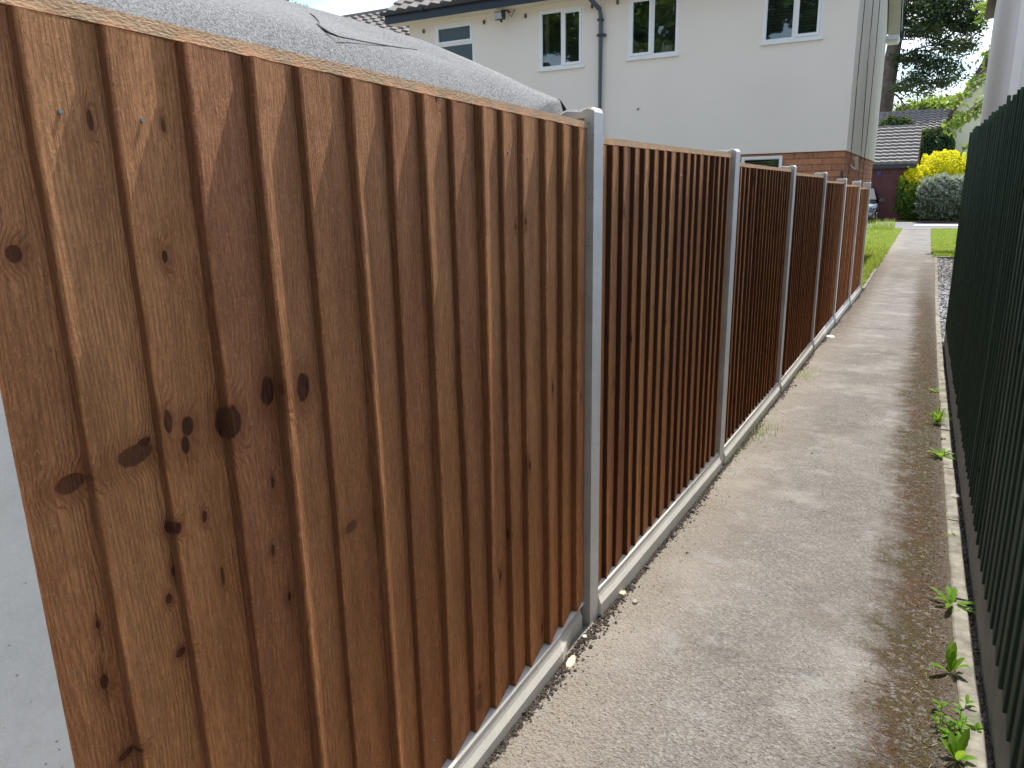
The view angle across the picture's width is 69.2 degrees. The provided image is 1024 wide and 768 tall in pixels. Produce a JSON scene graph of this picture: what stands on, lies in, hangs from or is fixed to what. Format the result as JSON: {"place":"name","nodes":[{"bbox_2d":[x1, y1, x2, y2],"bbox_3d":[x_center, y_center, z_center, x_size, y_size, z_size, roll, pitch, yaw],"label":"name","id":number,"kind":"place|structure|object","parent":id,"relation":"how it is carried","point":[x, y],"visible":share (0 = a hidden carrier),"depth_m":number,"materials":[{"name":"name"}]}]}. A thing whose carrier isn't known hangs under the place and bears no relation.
{"place":"outdoors","nodes":[
{"label":"outdoors","id":0,"kind":"place"},
{"bbox_2d":[73,0,566,114],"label":"shed","id":1,"kind":"structure","parent":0,"point":[296,28],"depth_m":2.11,"materials":[{"name":"fabric"}]},
{"bbox_2d":[289,0,993,109],"label":"sky","id":2,"kind":"structure","parent":0,"point":[338,7],"materials":[{"name":"white"}]},
{"bbox_2d":[664,45,673,51],"bbox_3d":[3.439,-7.341,16.292,0.210,0.150,0.205,7,16,28],"label":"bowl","id":3,"kind":"object","parent":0,"point":[668,48],"visible":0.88,"depth_m":16.22,"materials":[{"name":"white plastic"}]},
{"bbox_2d":[486,229,963,767],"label":"footpath","id":4,"kind":"structure","parent":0,"point":[698,681],"depth_m":3.08,"materials":[{"name":"grey concrete"}]},
{"bbox_2d":[566,655,575,669],"bbox_3d":[0.211,0.990,2.650,0.034,0.008,0.088,7,16,28],"label":"wood chip","id":5,"kind":"object","parent":4,"relation":"on","point":[570,662],"visible":1,"depth_m":2.64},
{"bbox_2d":[619,591,626,596],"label":"stone","id":6,"kind":"object","parent":4,"relation":"on","point":[622,593],"visible":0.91,"depth_m":3.13,"materials":[{"name":"white stone"}]},
{"bbox_2d":[482,288,865,767],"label":"soil crumbs","id":7,"kind":"object","parent":4,"relation":"on","point":[517,725],"visible":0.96,"depth_m":2.98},
{"bbox_2d":[492,288,870,767],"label":"dry crumbs","id":8,"kind":"object","parent":4,"relation":"on","point":[651,592],"visible":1,"depth_m":2.99,"materials":[{"name":"brown soil"}]},
{"bbox_2d":[525,308,952,764],"bbox_3d":[3.295,-0.040,6.949,1.193,0.283,11.961,7,16,28],"label":"loose grit","id":9,"kind":"object","parent":4,"relation":"on","point":[788,563],"visible":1,"depth_m":3.39,"materials":[{"name":"gravel"}]},
{"bbox_2d":[738,416,782,449],"bbox_3d":[1.855,0.326,5.451,0.370,0.062,1.240,7,16,28],"label":"grass tuft","id":10,"kind":"object","parent":4,"relation":"on","point":[764,432],"visible":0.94,"depth_m":5.42,"materials":[{"name":"green plant"}]},
{"bbox_2d":[795,366,822,386],"bbox_3d":[2.786,-0.077,7.166,0.339,0.044,0.981,7,16,28],"label":"grass tuft","id":11,"kind":"object","parent":4,"relation":"on","point":[806,374],"visible":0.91,"depth_m":7.26,"materials":[{"name":"green plant"}]},
{"bbox_2d":[825,324,940,767],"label":"moss","id":12,"kind":"object","parent":4,"relation":"on","point":[910,607],"visible":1,"depth_m":2.78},
{"bbox_2d":[870,363,937,767],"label":"dry stalks","id":13,"kind":"object","parent":4,"relation":"on","point":[920,610],"visible":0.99,"depth_m":2.82,"materials":[{"name":"plant"}]},
{"bbox_2d":[900,306,958,767],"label":"kerb grit","id":14,"kind":"object","parent":4,"relation":"on","point":[947,675],"visible":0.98,"depth_m":3.11,"materials":[{"name":"gravel"}]},
{"bbox_2d":[928,404,953,424],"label":"weed","id":15,"kind":"object","parent":4,"relation":"on","point":[938,417],"visible":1,"depth_m":5.62,"materials":[{"name":"green plant"}]},
{"bbox_2d":[929,640,968,680],"bbox_3d":[1.540,0.964,2.588,0.107,0.107,0.154,15,22,48],"label":"weed","id":16,"kind":"object","parent":4,"relation":"on","point":[953,663],"visible":1,"depth_m":2.60,"materials":[{"name":"green plant"}]},
{"bbox_2d":[929,586,975,614],"bbox_3d":[1.825,0.891,3.047,0.181,0.052,0.186,0,15,3],"label":"weed","id":17,"kind":"object","parent":4,"relation":"on","point":[952,594],"visible":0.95,"depth_m":3.07,"materials":[{"name":"green plant"}]},
{"bbox_2d":[950,493,960,499],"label":"stone","id":18,"kind":"object","parent":4,"relation":"on","point":[957,496],"visible":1,"depth_m":4.20,"materials":[{"name":"stone"}]},
{"bbox_2d":[930,694,982,738],"bbox_3d":[1.390,1.032,2.320,0.146,0.060,0.244,7,16,28],"label":"weed","id":19,"kind":"object","parent":4,"relation":"on","point":[958,724],"visible":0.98,"depth_m":2.29,"materials":[{"name":"green plant"}]},
{"bbox_2d":[940,728,976,766],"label":"weed","id":20,"kind":"object","parent":4,"relation":"on","point":[956,746],"visible":1,"depth_m":2.16,"materials":[{"name":"green plant"}]},
{"bbox_2d":[861,228,902,286],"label":"lawn grass","id":21,"kind":"structure","parent":0,"point":[882,241],"depth_m":23.40,"materials":[{"name":"green plant"}]},
{"bbox_2d":[867,217,896,230],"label":"tall grass","id":22,"kind":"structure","parent":0,"point":[883,226],"depth_m":32.54,"materials":[{"name":"green plant"}]},
{"bbox_2d":[867,220,916,222],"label":"driveway","id":23,"kind":"structure","parent":0,"point":[913,221],"depth_m":39.78,"materials":[{"name":"grey concrete"}]},
{"bbox_2d":[868,187,884,222],"bbox_3d":[19.072,-9.871,40.752,2.512,1.865,4.732,7,16,28],"label":"parked car","id":24,"kind":"object","parent":23,"relation":"on","point":[874,206],"visible":0.33,"depth_m":39.29,"materials":[{"name":"black paint"}]},
{"bbox_2d":[868,124,922,220],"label":"garage","id":25,"kind":"structure","parent":0,"point":[897,151],"depth_m":40.99,"materials":[{"name":"tile"}]},
{"bbox_2d":[868,168,907,220],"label":"door","id":26,"kind":"structure","parent":25,"relation":"in","point":[885,183],"depth_m":40.95,"materials":[{"name":"brown wood"}]},
{"bbox_2d":[867,223,957,228],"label":"road","id":27,"kind":"structure","parent":0,"point":[907,225],"depth_m":35.74,"materials":[{"name":"grey asphalt"}]},
{"bbox_2d":[917,225,957,225],"bbox_3d":[26.012,-7.007,32.915,14.502,0.035,0.700,7,16,28],"label":"road marking","id":28,"kind":"object","parent":27,"relation":"on","point":[937,225],"visible":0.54,"depth_m":35.53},
{"bbox_2d":[860,259,994,767],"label":"ground","id":29,"kind":"structure","parent":0,"point":[988,754],"depth_m":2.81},
{"bbox_2d":[0,392,74,767],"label":"concrete post","id":30,"kind":"object","parent":29,"relation":"on","point":[33,730],"visible":1,"depth_m":0.98,"materials":[{"name":"grey concrete"}]},
{"bbox_2d":[342,8,409,35],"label":"neighbour house","id":31,"kind":"structure","parent":29,"relation":"on","point":[373,17],"depth_m":26.78,"materials":[{"name":"grey tile"}]},
{"bbox_2d":[442,602,583,767],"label":"gravel board","id":32,"kind":"object","parent":29,"relation":"on","point":[479,746],"visible":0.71,"depth_m":2.35,"materials":[{"name":"concrete"}]},
{"bbox_2d":[0,0,587,767],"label":"fence panel","id":33,"kind":"object","parent":32,"relation":"on","point":[292,366],"visible":1,"depth_m":1.36,"materials":[{"name":"brown wood"}]},
{"bbox_2d":[560,107,603,624],"bbox_3d":[0.252,0.126,2.746,0.125,2.160,0.082,7,16,28],"label":"concrete post","id":34,"kind":"object","parent":29,"relation":"on","point":[593,117],"visible":0.41,"depth_m":2.64,"materials":[{"name":"grey concrete"}]},
{"bbox_2d":[379,0,904,187],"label":"house","id":35,"kind":"structure","parent":29,"relation":"on","point":[780,83],"depth_m":16.30,"materials":[{"name":"cream render"},{"name":"orange brown brick"},{"name":"white upvc"}]},
{"bbox_2d":[435,20,474,61],"bbox_3d":[-1.417,-8.194,18.658,1.147,1.607,0.079,7,16,28],"label":"window","id":36,"kind":"structure","parent":35,"relation":"in","point":[457,38],"depth_m":18.50,"materials":[{"name":"white plastic"}]},
{"bbox_2d":[538,5,584,71],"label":"window","id":37,"kind":"structure","parent":35,"relation":"in","point":[566,25],"depth_m":17.72,"materials":[{"name":"white plastic"}]},
{"bbox_2d":[626,0,678,60],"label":"window","id":38,"kind":"structure","parent":35,"relation":"in","point":[651,23],"depth_m":16.94,"materials":[{"name":"white plastic"}]},
{"bbox_2d":[741,155,782,167],"bbox_3d":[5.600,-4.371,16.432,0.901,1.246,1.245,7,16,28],"label":"window","id":39,"kind":"structure","parent":35,"relation":"in","point":[772,161],"depth_m":15.89,"materials":[{"name":"white plastic"}]},
{"bbox_2d":[760,0,824,45],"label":"window","id":40,"kind":"structure","parent":35,"relation":"in","point":[785,21],"depth_m":15.12,"materials":[{"name":"white plastic"}]},
{"bbox_2d":[598,452,720,615],"bbox_3d":[0.805,0.764,3.843,0.078,0.381,2.011,7,16,28],"label":"gravel board","id":41,"kind":"object","parent":29,"relation":"on","point":[623,573],"visible":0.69,"depth_m":3.51,"materials":[{"name":"concrete"}]},
{"bbox_2d":[598,137,731,583],"bbox_3d":[0.771,-0.216,3.604,0.078,1.791,2.054,7,16,28],"label":"fence panel","id":42,"kind":"object","parent":41,"relation":"on","point":[664,222],"visible":0.98,"depth_m":3.32,"materials":[{"name":"brown wood"}]},
{"bbox_2d":[715,149,740,465],"bbox_3d":[1.264,-0.294,4.555,0.125,2.190,0.115,7,16,28],"label":"concrete post","id":43,"kind":"object","parent":29,"relation":"on","point":[729,276],"visible":0.26,"depth_m":4.44,"materials":[{"name":"grey concrete"}]},
{"bbox_2d":[723,382,779,463],"bbox_3d":[1.833,0.340,5.683,0.078,0.351,2.049,7,16,28],"label":"gravel board","id":44,"kind":"object","parent":29,"relation":"on","point":[740,434],"visible":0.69,"depth_m":5.44,"materials":[{"name":"concrete"}]},
{"bbox_2d":[724,163,791,442],"bbox_3d":[1.798,-0.660,5.438,0.078,1.803,2.093,7,16,28],"label":"fence panel","id":45,"kind":"object","parent":44,"relation":"on","point":[762,214],"visible":0.97,"depth_m":5.25,"materials":[{"name":"brown wood"}]},
{"bbox_2d":[776,165,796,387],"bbox_3d":[2.298,-0.740,6.402,0.125,2.199,0.105,7,16,28],"label":"concrete post","id":46,"kind":"object","parent":29,"relation":"on","point":[786,274],"visible":0.29,"depth_m":6.29,"materials":[{"name":"grey concrete"}]},
{"bbox_2d":[780,341,812,392],"bbox_3d":[2.874,-0.114,7.540,0.078,0.333,2.086,7,16,28],"label":"gravel board","id":47,"kind":"object","parent":29,"relation":"on","point":[794,368],"visible":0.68,"depth_m":7.34,"materials":[{"name":"concrete"}]},
{"bbox_2d":[781,173,823,375],"bbox_3d":[2.840,-1.125,7.293,0.078,1.809,2.128,7,16,28],"label":"fence panel","id":48,"kind":"object","parent":47,"relation":"on","point":[804,250],"visible":0.89,"depth_m":7.16,"materials":[{"name":"brown wood"}]},
{"bbox_2d":[810,172,827,344],"bbox_3d":[3.347,-1.210,8.270,0.125,2.214,0.100,7,16,28],"label":"concrete post","id":49,"kind":"object","parent":29,"relation":"on","point":[824,174],"visible":0.21,"depth_m":8.15,"materials":[{"name":"grey concrete"}]},
{"bbox_2d":[813,316,833,349],"bbox_3d":[3.915,-0.575,9.382,0.078,0.332,2.036,7,16,28],"label":"gravel board","id":50,"kind":"object","parent":29,"relation":"on","point":[823,332],"visible":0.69,"depth_m":9.19,"materials":[{"name":"concrete"}]},
{"bbox_2d":[814,181,843,337],"bbox_3d":[3.881,-1.575,9.139,0.078,1.784,2.076,7,16,28],"label":"fence panel","id":51,"kind":"object","parent":50,"relation":"on","point":[830,239],"visible":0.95,"depth_m":9.02,"materials":[{"name":"brown wood"}]},
{"bbox_2d":[832,178,846,319],"bbox_3d":[4.382,-1.655,10.090,0.125,2.202,0.100,7,16,28],"label":"concrete post","id":52,"kind":"object","parent":29,"relation":"on","point":[844,180],"visible":0.33,"depth_m":9.98,"materials":[{"name":"grey concrete"}]},
{"bbox_2d":[834,298,849,323],"bbox_3d":[4.958,-1.034,11.212,0.078,0.333,2.066,7,16,28],"label":"gravel board","id":53,"kind":"object","parent":29,"relation":"on","point":[842,310],"visible":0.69,"depth_m":11.01,"materials":[{"name":"concrete"}]},
{"bbox_2d":[835,185,858,313],"bbox_3d":[4.924,-2.027,10.969,0.079,1.774,2.109,7,16,28],"label":"fence panel","id":54,"kind":"object","parent":53,"relation":"on","point":[847,241],"visible":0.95,"depth_m":10.85,"materials":[{"name":"brown wood"}]},
{"bbox_2d":[848,181,860,304],"bbox_3d":[5.432,-2.117,11.932,0.125,2.220,0.100,7,16,28],"label":"concrete post","id":55,"kind":"object","parent":29,"relation":"on","point":[858,183],"visible":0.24,"depth_m":11.80,"materials":[{"name":"grey concrete"}]},
{"bbox_2d":[850,285,860,304],"bbox_3d":[5.992,-1.487,13.024,0.078,0.332,1.996,7,16,28],"label":"gravel board","id":56,"kind":"object","parent":29,"relation":"on","point":[855,294],"visible":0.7,"depth_m":12.87,"materials":[{"name":"concrete"}]},
{"bbox_2d":[850,188,868,295],"bbox_3d":[5.958,-2.475,12.783,0.079,1.760,2.038,7,16,28],"label":"fence panel","id":57,"kind":"object","parent":56,"relation":"on","point":[862,211],"visible":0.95,"depth_m":12.69,"materials":[{"name":"brown wood"}]},
{"bbox_2d":[859,182,870,287],"bbox_3d":[6.450,-2.571,13.712,0.125,2.240,0.100,7,16,28],"label":"concrete post","id":58,"kind":"object","parent":29,"relation":"on","point":[867,185],"visible":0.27,"depth_m":13.56,"materials":[{"name":"grey concrete"}]},
{"bbox_2d":[878,115,913,125],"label":"dark shrub","id":59,"kind":"object","parent":29,"relation":"on","point":[890,120],"visible":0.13,"depth_m":51.60,"materials":[{"name":"green plant"}]},
{"bbox_2d":[878,108,952,131],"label":"background house","id":60,"kind":"structure","parent":29,"relation":"on","point":[930,118],"depth_m":54.34,"materials":[{"name":"tile"}]},
{"bbox_2d":[893,163,949,220],"bbox_3d":[22.438,-10.419,40.534,2.873,3.318,2.955,7,16,28],"label":"privet hedge","id":61,"kind":"object","parent":29,"relation":"on","point":[906,187],"visible":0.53,"depth_m":39.89,"materials":[{"name":"green plant"}]},
{"bbox_2d":[893,92,955,111],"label":"broadleaf tree","id":62,"kind":"object","parent":29,"relation":"on","point":[938,103],"visible":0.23,"depth_m":77.14,"materials":[{"name":"green plant"}]},
{"bbox_2d":[879,0,991,111],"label":"cedar tree","id":63,"kind":"object","parent":29,"relation":"on","point":[936,20],"visible":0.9,"depth_m":56.85,"materials":[{"name":"green plant"}]},
{"bbox_2d":[919,126,955,165],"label":"ivy hedge","id":64,"kind":"object","parent":29,"relation":"on","point":[935,139],"visible":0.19,"depth_m":47.16,"materials":[{"name":"green plant"}]},
{"bbox_2d":[935,315,939,324],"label":"kerb stone","id":65,"kind":"object","parent":29,"relation":"on","point":[937,319],"visible":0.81,"depth_m":10.54,"materials":[{"name":"concrete"}]},
{"bbox_2d":[935,308,939,315],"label":"kerb stone","id":66,"kind":"object","parent":29,"relation":"on","point":[937,311],"visible":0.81,"depth_m":11.31,"materials":[{"name":"concrete"}]},
{"bbox_2d":[936,324,940,333],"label":"kerb stone","id":67,"kind":"object","parent":29,"relation":"on","point":[938,328],"visible":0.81,"depth_m":9.74,"materials":[{"name":"concrete"}]},
{"bbox_2d":[936,334,941,346],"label":"kerb stone","id":68,"kind":"object","parent":29,"relation":"on","point":[939,340],"visible":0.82,"depth_m":8.95,"materials":[{"name":"concrete"}]},
{"bbox_2d":[936,346,942,360],"bbox_3d":[4.721,-0.291,8.203,0.058,0.106,0.908,7,16,28],"label":"kerb stone","id":69,"kind":"object","parent":29,"relation":"on","point":[939,353],"visible":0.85,"depth_m":8.20,"materials":[{"name":"concrete"}]},
{"bbox_2d":[937,361,944,379],"bbox_3d":[4.280,-0.097,7.419,0.060,0.105,0.908,7,16,28],"label":"kerb stone","id":70,"kind":"object","parent":29,"relation":"on","point":[940,369],"visible":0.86,"depth_m":7.38,"materials":[{"name":"concrete"}]},
{"bbox_2d":[938,379,946,402],"bbox_3d":[3.842,0.096,6.633,0.059,0.109,0.908,7,16,28],"label":"kerb stone","id":71,"kind":"object","parent":29,"relation":"on","point":[943,392],"visible":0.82,"depth_m":6.56,"materials":[{"name":"concrete"}]},
{"bbox_2d":[928,447,956,460],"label":"weed","id":72,"kind":"object","parent":29,"relation":"on","point":[941,453],"visible":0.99,"depth_m":4.89,"materials":[{"name":"green plant"}]},
{"bbox_2d":[935,256,953,258],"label":"kerb stone","id":73,"kind":"object","parent":29,"relation":"on","point":[941,257],"visible":0.23,"depth_m":20.03,"materials":[{"name":"concrete"}]},
{"bbox_2d":[940,401,949,430],"bbox_3d":[3.402,0.287,5.847,0.062,0.116,0.908,7,16,28],"label":"kerb stone","id":74,"kind":"object","parent":29,"relation":"on","point":[945,426],"visible":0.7,"depth_m":5.77,"materials":[{"name":"concrete"}]},
{"bbox_2d":[937,258,953,342],"bbox_3d":[8.672,-1.840,14.072,1.090,0.094,12.600,7,16,28],"label":"gravel bed","id":75,"kind":"object","parent":29,"relation":"on","point":[942,330],"visible":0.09,"depth_m":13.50,"materials":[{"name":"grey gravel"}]},
{"bbox_2d":[941,430,952,468],"bbox_3d":[2.959,0.478,5.064,0.058,0.112,0.908,7,16,28],"label":"kerb stone","id":76,"kind":"object","parent":29,"relation":"on","point":[947,462],"visible":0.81,"depth_m":5.04,"materials":[{"name":"concrete"}]},
{"bbox_2d":[943,468,959,522],"bbox_3d":[2.522,0.663,4.276,0.059,0.119,0.908,7,16,28],"label":"kerb stone","id":77,"kind":"object","parent":29,"relation":"on","point":[952,513],"visible":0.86,"depth_m":4.20,"materials":[{"name":"concrete"}]},
{"bbox_2d":[946,520,967,606],"bbox_3d":[2.081,0.847,3.489,0.062,0.123,0.908,7,16,28],"label":"kerb stone","id":78,"kind":"object","parent":29,"relation":"on","point":[957,572],"visible":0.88,"depth_m":3.43,"materials":[{"name":"concrete"}]},
{"bbox_2d":[951,599,981,728],"bbox_3d":[1.642,1.022,2.705,0.062,0.135,0.898,7,16,28],"label":"kerb stone","id":79,"kind":"object","parent":29,"relation":"on","point":[966,680],"visible":0.66,"depth_m":2.63,"materials":[{"name":"concrete"}]},
{"bbox_2d":[946,58,987,152],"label":"gable house","id":80,"kind":"structure","parent":29,"relation":"on","point":[967,128],"depth_m":47.34,"materials":[{"name":"pale cream render"}]},
{"bbox_2d":[962,725,987,767],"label":"kerb stone","id":81,"kind":"object","parent":29,"relation":"on","point":[976,747],"visible":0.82,"depth_m":2.19,"materials":[{"name":"concrete"}]},
{"bbox_2d":[944,87,1023,767],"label":"green fence","id":82,"kind":"object","parent":29,"relation":"on","point":[984,342],"visible":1,"depth_m":3.18,"materials":[{"name":"metal"}]},
{"bbox_2d":[980,0,1023,125],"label":"white house","id":83,"kind":"structure","parent":29,"relation":"on","point":[1005,73],"depth_m":14.85,"materials":[{"name":"white painted render"}]},
{"bbox_2d":[917,220,958,222],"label":"verge","id":84,"kind":"structure","parent":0,"point":[920,221],"depth_m":37.85,"materials":[{"name":"grey concrete"}]},
{"bbox_2d":[912,172,964,220],"bbox_3d":[22.798,-9.614,38.570,3.461,2.752,2.901,7,16,28],"label":"variegated bush","id":85,"kind":"object","parent":84,"relation":"on","point":[939,196],"visible":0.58,"depth_m":37.86,"materials":[{"name":"green plant"}]},
{"bbox_2d":[920,148,966,175],"bbox_3d":[23.400,-10.829,40.251,3.061,3.790,3.299,7,16,28],"label":"golden shrub","id":86,"kind":"object","parent":84,"relation":"on","point":[953,162],"visible":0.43,"depth_m":39.11,"materials":[{"name":"yellow plant"}]},
{"bbox_2d":[931,227,957,256],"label":"lawn grass","id":87,"kind":"structure","parent":0,"point":[943,241],"depth_m":24.81,"materials":[{"name":"green plant"}]},
{"label":"lawn","id":88,"kind":"structure","parent":0,"visible":0},
{"bbox_2d":[941,0,989,157],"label":"leafy tree","id":89,"kind":"object","parent":88,"relation":"on","point":[954,123],"visible":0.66,"depth_m":21.73,"materials":[{"name":"green plant"}]}
]}

